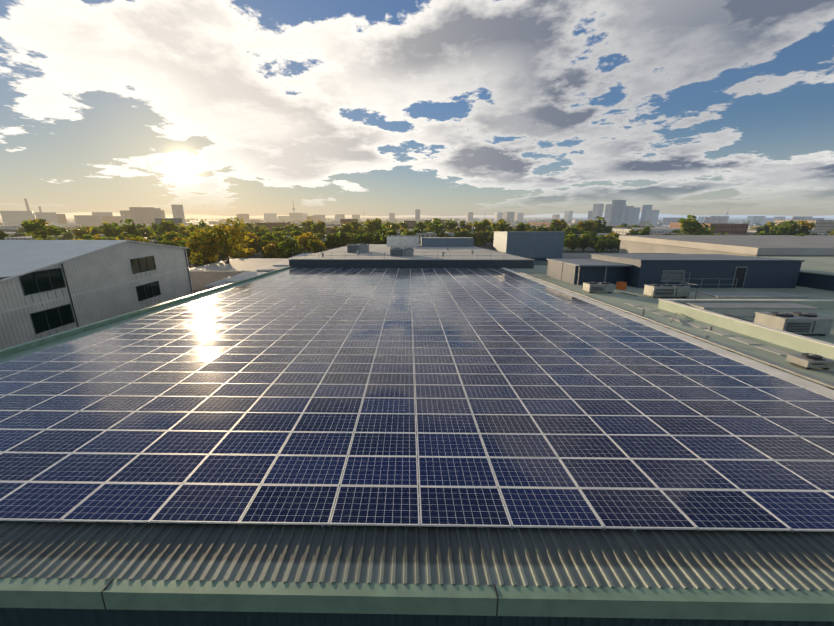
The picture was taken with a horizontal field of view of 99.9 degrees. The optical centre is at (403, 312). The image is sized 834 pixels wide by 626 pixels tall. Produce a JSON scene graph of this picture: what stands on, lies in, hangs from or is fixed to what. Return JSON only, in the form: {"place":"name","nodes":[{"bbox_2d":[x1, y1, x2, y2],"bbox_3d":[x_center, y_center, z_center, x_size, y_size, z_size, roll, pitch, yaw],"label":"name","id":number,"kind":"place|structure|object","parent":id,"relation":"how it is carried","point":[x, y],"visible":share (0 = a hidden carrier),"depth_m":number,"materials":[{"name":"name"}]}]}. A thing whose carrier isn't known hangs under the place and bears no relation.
{"place":"outdoors","nodes":[
{"label":"outdoors","id":0,"kind":"place"},
{"bbox_2d":[0,218,745,228],"bbox_3d":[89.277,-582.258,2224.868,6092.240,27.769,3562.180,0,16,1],"label":"buildings","id":1,"kind":"structure","parent":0,"point":[81,226],"depth_m":1954.08,"materials":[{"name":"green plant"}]},
{"bbox_2d":[0,217,833,293],"bbox_3d":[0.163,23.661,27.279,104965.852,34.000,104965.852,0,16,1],"label":"ground","id":2,"kind":"structure","parent":0,"point":[532,219],"depth_m":4724.17,"materials":[{"name":"grey"}]},
{"bbox_2d":[31,237,52,239],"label":"tree","id":3,"kind":"object","parent":2,"relation":"on","point":[37,238],"depth_m":88.14,"materials":[{"name":"green plant"}]},
{"bbox_2d":[75,234,93,239],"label":"tree","id":4,"kind":"object","parent":2,"relation":"on","point":[84,236],"visible":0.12,"depth_m":128.48,"materials":[{"name":"green plant"}]},
{"bbox_2d":[0,240,192,349],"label":"shed","id":5,"kind":"structure","parent":2,"relation":"on","point":[49,287],"depth_m":33.12,"materials":[{"name":"white metal"}]},
{"bbox_2d":[92,234,119,239],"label":"tree","id":6,"kind":"object","parent":2,"relation":"on","point":[105,238],"visible":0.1,"depth_m":102.33,"materials":[{"name":"green plant"}]},
{"bbox_2d":[117,234,143,239],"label":"tree","id":7,"kind":"object","parent":2,"relation":"on","point":[122,236],"visible":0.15,"depth_m":116.81,"materials":[{"name":"green plant"}]},
{"bbox_2d":[123,235,145,241],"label":"tree","id":8,"kind":"object","parent":2,"relation":"on","point":[141,239],"visible":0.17,"depth_m":97.39,"materials":[{"name":"green plant"}]},
{"bbox_2d":[155,236,163,243],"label":"tree","id":9,"kind":"object","parent":2,"relation":"on","point":[159,238],"visible":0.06,"depth_m":127.44,"materials":[{"name":"green plant"}]},
{"bbox_2d":[155,230,177,238],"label":"tree","id":10,"kind":"object","parent":2,"relation":"on","point":[164,232],"visible":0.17,"depth_m":141.15,"materials":[{"name":"green plant"}]},
{"bbox_2d":[158,232,189,243],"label":"tree","id":11,"kind":"object","parent":2,"relation":"on","point":[169,236],"visible":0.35,"depth_m":117.81,"materials":[{"name":"green plant"}]},
{"bbox_2d":[161,240,191,252],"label":"tree","id":12,"kind":"object","parent":2,"relation":"on","point":[168,242],"visible":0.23,"depth_m":87.81,"materials":[{"name":"green plant"}]},
{"bbox_2d":[170,237,189,258],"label":"tree","id":13,"kind":"object","parent":2,"relation":"on","point":[177,239],"visible":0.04,"depth_m":107.16,"materials":[{"name":"green plant"}]},
{"bbox_2d":[177,240,198,256],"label":"tree","id":14,"kind":"object","parent":2,"relation":"on","point":[181,242],"visible":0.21,"depth_m":98.82,"materials":[{"name":"green plant"}]},
{"bbox_2d":[185,228,223,264],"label":"golden tree","id":15,"kind":"object","parent":2,"relation":"on","point":[194,244],"visible":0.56,"depth_m":74.46,"materials":[{"name":"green plant"}]},
{"bbox_2d":[192,250,217,264],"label":"tree","id":16,"kind":"object","parent":2,"relation":"on","point":[207,262],"visible":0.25,"depth_m":92.23,"materials":[{"name":"green plant"}]},
{"bbox_2d":[194,217,253,263],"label":"golden tree","id":17,"kind":"object","parent":2,"relation":"on","point":[220,239],"visible":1,"depth_m":68.97,"materials":[{"name":"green plant"}]},
{"bbox_2d":[218,243,230,261],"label":"tree","id":18,"kind":"object","parent":2,"relation":"on","point":[222,254],"visible":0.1,"depth_m":105.77,"materials":[{"name":"green plant"}]},
{"bbox_2d":[228,247,248,258],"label":"tree","id":19,"kind":"object","parent":2,"relation":"on","point":[242,254],"visible":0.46,"depth_m":88.24,"materials":[{"name":"yellow plant"}]},
{"bbox_2d":[238,243,255,256],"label":"tree","id":20,"kind":"object","parent":2,"relation":"on","point":[251,251],"visible":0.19,"depth_m":102.95,"materials":[{"name":"yellow plant"}]},
{"bbox_2d":[239,232,261,257],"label":"tree","id":21,"kind":"object","parent":2,"relation":"on","point":[254,244],"visible":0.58,"depth_m":124.69,"materials":[{"name":"green plant"}]},
{"bbox_2d":[189,253,312,290],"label":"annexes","id":22,"kind":"structure","parent":2,"relation":"on","point":[210,276],"depth_m":63.28,"materials":[{"name":"grey"}]},
{"bbox_2d":[255,231,266,236],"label":"tree","id":23,"kind":"object","parent":2,"relation":"on","point":[261,233],"visible":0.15,"depth_m":147.66,"materials":[{"name":"green plant"}]},
{"bbox_2d":[262,244,278,257],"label":"tree","id":24,"kind":"object","parent":2,"relation":"on","point":[270,250],"visible":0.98,"depth_m":96.86,"materials":[{"name":"green plant"}]},
{"bbox_2d":[257,232,284,254],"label":"tree","id":25,"kind":"object","parent":2,"relation":"on","point":[268,237],"visible":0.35,"depth_m":114.50,"materials":[{"name":"green plant"}]},
{"bbox_2d":[269,238,286,257],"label":"tree","id":26,"kind":"object","parent":2,"relation":"on","point":[275,242],"visible":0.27,"depth_m":108.96,"materials":[{"name":"green plant"}]},
{"bbox_2d":[274,232,289,237],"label":"tree","id":27,"kind":"object","parent":2,"relation":"on","point":[279,234],"visible":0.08,"depth_m":137.40,"materials":[{"name":"green plant"}]},
{"bbox_2d":[277,238,308,257],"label":"tree","id":28,"kind":"object","parent":2,"relation":"on","point":[294,248],"visible":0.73,"depth_m":89.48,"materials":[{"name":"green plant"}]},
{"bbox_2d":[290,230,302,237],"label":"tree","id":29,"kind":"object","parent":2,"relation":"on","point":[297,233],"visible":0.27,"depth_m":149.57,"materials":[{"name":"green plant"}]},
{"bbox_2d":[293,233,310,250],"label":"tree","id":30,"kind":"object","parent":2,"relation":"on","point":[294,237],"visible":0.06,"depth_m":130.37,"materials":[{"name":"green plant"}]},
{"bbox_2d":[295,232,324,252],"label":"tree","id":31,"kind":"object","parent":2,"relation":"on","point":[303,240],"visible":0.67,"depth_m":117.26,"materials":[{"name":"green plant"}]},
{"bbox_2d":[307,239,325,252],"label":"tree","id":32,"kind":"object","parent":2,"relation":"on","point":[316,246],"visible":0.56,"depth_m":98.05,"materials":[{"name":"green plant"}]},
{"bbox_2d":[315,233,325,242],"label":"tree","id":33,"kind":"object","parent":2,"relation":"on","point":[321,235],"visible":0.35,"depth_m":148.06,"materials":[{"name":"green plant"}]},
{"bbox_2d":[323,232,342,248],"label":"tree","id":34,"kind":"object","parent":2,"relation":"on","point":[332,241],"visible":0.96,"depth_m":130.72,"materials":[{"name":"green plant"}]},
{"bbox_2d":[337,231,351,245],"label":"tree","id":35,"kind":"object","parent":2,"relation":"on","point":[345,238],"visible":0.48,"depth_m":140.79,"materials":[{"name":"green plant"}]},
{"bbox_2d":[0,218,710,239],"bbox_3d":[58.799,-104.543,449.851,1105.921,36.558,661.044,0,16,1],"label":"tree belt","id":36,"kind":"object","parent":2,"relation":"on","point":[106,230],"visible":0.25,"depth_m":200.53,"materials":[{"name":"green plant"}]},
{"bbox_2d":[352,229,362,234],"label":"tree","id":37,"kind":"object","parent":2,"relation":"on","point":[356,231],"visible":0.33,"depth_m":217.71,"materials":[{"name":"green plant"}]},
{"bbox_2d":[349,234,372,243],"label":"tree","id":38,"kind":"object","parent":2,"relation":"on","point":[359,239],"visible":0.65,"depth_m":132.46,"materials":[{"name":"green plant"}]},
{"bbox_2d":[364,233,374,243],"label":"tree","id":39,"kind":"object","parent":2,"relation":"on","point":[369,237],"visible":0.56,"depth_m":150.70,"materials":[{"name":"green plant"}]},
{"bbox_2d":[24,198,728,218],"bbox_3d":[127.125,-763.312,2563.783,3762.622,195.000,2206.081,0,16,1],"label":"stacks and towers","id":40,"kind":"object","parent":2,"relation":"on","point":[40,210],"visible":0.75,"depth_m":1694.91,"materials":[{"name":"grey concrete"}]},
{"bbox_2d":[373,227,388,243],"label":"tree","id":41,"kind":"object","parent":2,"relation":"on","point":[379,232],"visible":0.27,"depth_m":143.01,"materials":[{"name":"green plant"}]},
{"bbox_2d":[379,230,400,243],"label":"tree","id":42,"kind":"object","parent":2,"relation":"on","point":[383,239],"visible":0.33,"depth_m":134.18,"materials":[{"name":"green plant"}]},
{"bbox_2d":[401,231,414,235],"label":"tree","id":43,"kind":"object","parent":2,"relation":"on","point":[411,233],"visible":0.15,"depth_m":145.19,"materials":[{"name":"green plant"}]},
{"bbox_2d":[28,215,800,244],"bbox_3d":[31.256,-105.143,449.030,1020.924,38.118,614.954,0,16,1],"label":"tree belt","id":44,"kind":"object","parent":2,"relation":"on","point":[689,224],"visible":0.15,"depth_m":202.64,"materials":[{"name":"green plant"}]},
{"bbox_2d":[0,253,833,625],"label":"eave and wall","id":45,"kind":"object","parent":2,"relation":"on","point":[116,603],"visible":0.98,"depth_m":5.39,"materials":[{"name":"green metal"}]},
{"bbox_2d":[0,231,564,363],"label":"roof edge","id":46,"kind":"object","parent":45,"relation":"on","point":[515,249],"visible":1,"depth_m":53.24,"materials":[{"name":"green"}]},
{"bbox_2d":[0,277,833,590],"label":"metal roof","id":47,"kind":"object","parent":45,"relation":"on","point":[496,555],"visible":0.35,"depth_m":6.00,"materials":[{"name":"grey metal"}]},
{"bbox_2d":[58,272,833,533],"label":"clamps","id":48,"kind":"object","parent":47,"relation":"on","point":[322,526],"visible":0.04,"depth_m":6.58,"materials":[{"name":"silver metal"}]},
{"bbox_2d":[0,268,833,531],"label":"solar array","id":49,"kind":"object","parent":48,"relation":"on","point":[588,415],"visible":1,"depth_m":10.21,"materials":[{"name":"blue glass"}]},
{"bbox_2d":[502,254,833,399],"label":"neighbouring building","id":50,"kind":"structure","parent":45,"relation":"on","point":[773,316],"depth_m":26.97,"materials":[{"name":"grey concrete"}]},
{"bbox_2d":[0,200,833,256],"bbox_3d":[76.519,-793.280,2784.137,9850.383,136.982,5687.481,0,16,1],"label":"city buildings","id":51,"kind":"structure","parent":2,"relation":"on","point":[740,239],"depth_m":442.14,"materials":[{"name":"grey concrete"}]},
{"bbox_2d":[413,228,426,232],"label":"tree","id":52,"kind":"object","parent":2,"relation":"on","point":[417,230],"visible":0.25,"depth_m":197.35,"materials":[{"name":"green plant"}]},
{"bbox_2d":[8,218,833,239],"bbox_3d":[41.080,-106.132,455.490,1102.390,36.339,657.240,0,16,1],"label":"tree belt","id":53,"kind":"object","parent":2,"relation":"on","point":[30,227],"visible":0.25,"depth_m":182.89,"materials":[{"name":"green plant"}]},
{"bbox_2d":[438,231,449,236],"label":"tree","id":54,"kind":"object","parent":2,"relation":"on","point":[441,234],"visible":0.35,"depth_m":187.12,"materials":[{"name":"green plant"}]},
{"bbox_2d":[73,216,833,238],"bbox_3d":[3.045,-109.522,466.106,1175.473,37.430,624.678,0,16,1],"label":"tree belt","id":55,"kind":"object","parent":2,"relation":"on","point":[586,226],"visible":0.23,"depth_m":210.83,"materials":[{"name":"green plant"}]},
{"bbox_2d":[453,231,470,237],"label":"tree","id":56,"kind":"object","parent":2,"relation":"on","point":[462,234],"visible":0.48,"depth_m":181.95,"materials":[{"name":"green plant"}]},
{"bbox_2d":[471,231,485,246],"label":"tree","id":57,"kind":"object","parent":2,"relation":"on","point":[479,241],"visible":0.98,"depth_m":181.14,"materials":[{"name":"green plant"}]},
{"bbox_2d":[481,230,489,245],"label":"tree","id":58,"kind":"object","parent":2,"relation":"on","point":[487,233],"visible":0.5,"depth_m":206.34,"materials":[{"name":"green plant"}]},
{"bbox_2d":[487,230,498,241],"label":"tree","id":59,"kind":"object","parent":2,"relation":"on","point":[490,238],"visible":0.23,"depth_m":187.29,"materials":[{"name":"green plant"}]},
{"bbox_2d":[563,234,579,252],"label":"tree","id":60,"kind":"object","parent":2,"relation":"on","point":[570,241],"visible":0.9,"depth_m":134.84,"materials":[{"name":"green plant"}]},
{"bbox_2d":[564,231,578,252],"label":"tree","id":61,"kind":"object","parent":2,"relation":"on","point":[570,233],"visible":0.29,"depth_m":157.30,"materials":[{"name":"green plant"}]},
{"bbox_2d":[576,233,594,252],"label":"tree","id":62,"kind":"object","parent":2,"relation":"on","point":[585,241],"visible":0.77,"depth_m":143.48,"materials":[{"name":"green plant"}]},
{"bbox_2d":[580,231,596,250],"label":"tree","id":63,"kind":"object","parent":2,"relation":"on","point":[593,235],"visible":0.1,"depth_m":169.65,"materials":[{"name":"green plant"}]},
{"bbox_2d":[588,236,601,252],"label":"tree","id":64,"kind":"object","parent":2,"relation":"on","point":[595,239],"visible":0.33,"depth_m":151.12,"materials":[{"name":"green plant"}]},
{"bbox_2d":[594,234,616,252],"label":"tree","id":65,"kind":"object","parent":2,"relation":"on","point":[605,241],"visible":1,"depth_m":132.55,"materials":[{"name":"green plant"}]},
{"bbox_2d":[610,232,619,252],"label":"tree","id":66,"kind":"object","parent":2,"relation":"on","point":[615,243],"visible":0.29,"depth_m":160.80,"materials":[{"name":"green plant"}]},
{"bbox_2d":[616,237,620,250],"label":"tree","id":67,"kind":"object","parent":2,"relation":"on","point":[618,241],"visible":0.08,"depth_m":147.60,"materials":[{"name":"green plant"}]},
{"bbox_2d":[0,212,833,216],"bbox_3d":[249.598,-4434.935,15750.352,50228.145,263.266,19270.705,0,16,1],"label":"horizon hills","id":68,"kind":"structure","parent":0,"point":[200,215],"depth_m":21800.44,"materials":[{"name":"grey"}]},
{"bbox_2d":[0,0,833,215],"label":"sky","id":69,"kind":"structure","parent":0,"point":[206,107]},
{"bbox_2d":[100,219,761,225],"bbox_3d":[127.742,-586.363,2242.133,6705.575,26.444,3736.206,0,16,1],"label":"buildings","id":70,"kind":"structure","parent":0,"point":[395,221],"depth_m":2411.34,"materials":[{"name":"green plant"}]},
{"bbox_2d":[186,218,762,225],"bbox_3d":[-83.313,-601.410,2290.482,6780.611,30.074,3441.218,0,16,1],"label":"buildings","id":71,"kind":"structure","parent":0,"point":[659,224],"depth_m":2088.05,"materials":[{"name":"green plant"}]}
]}

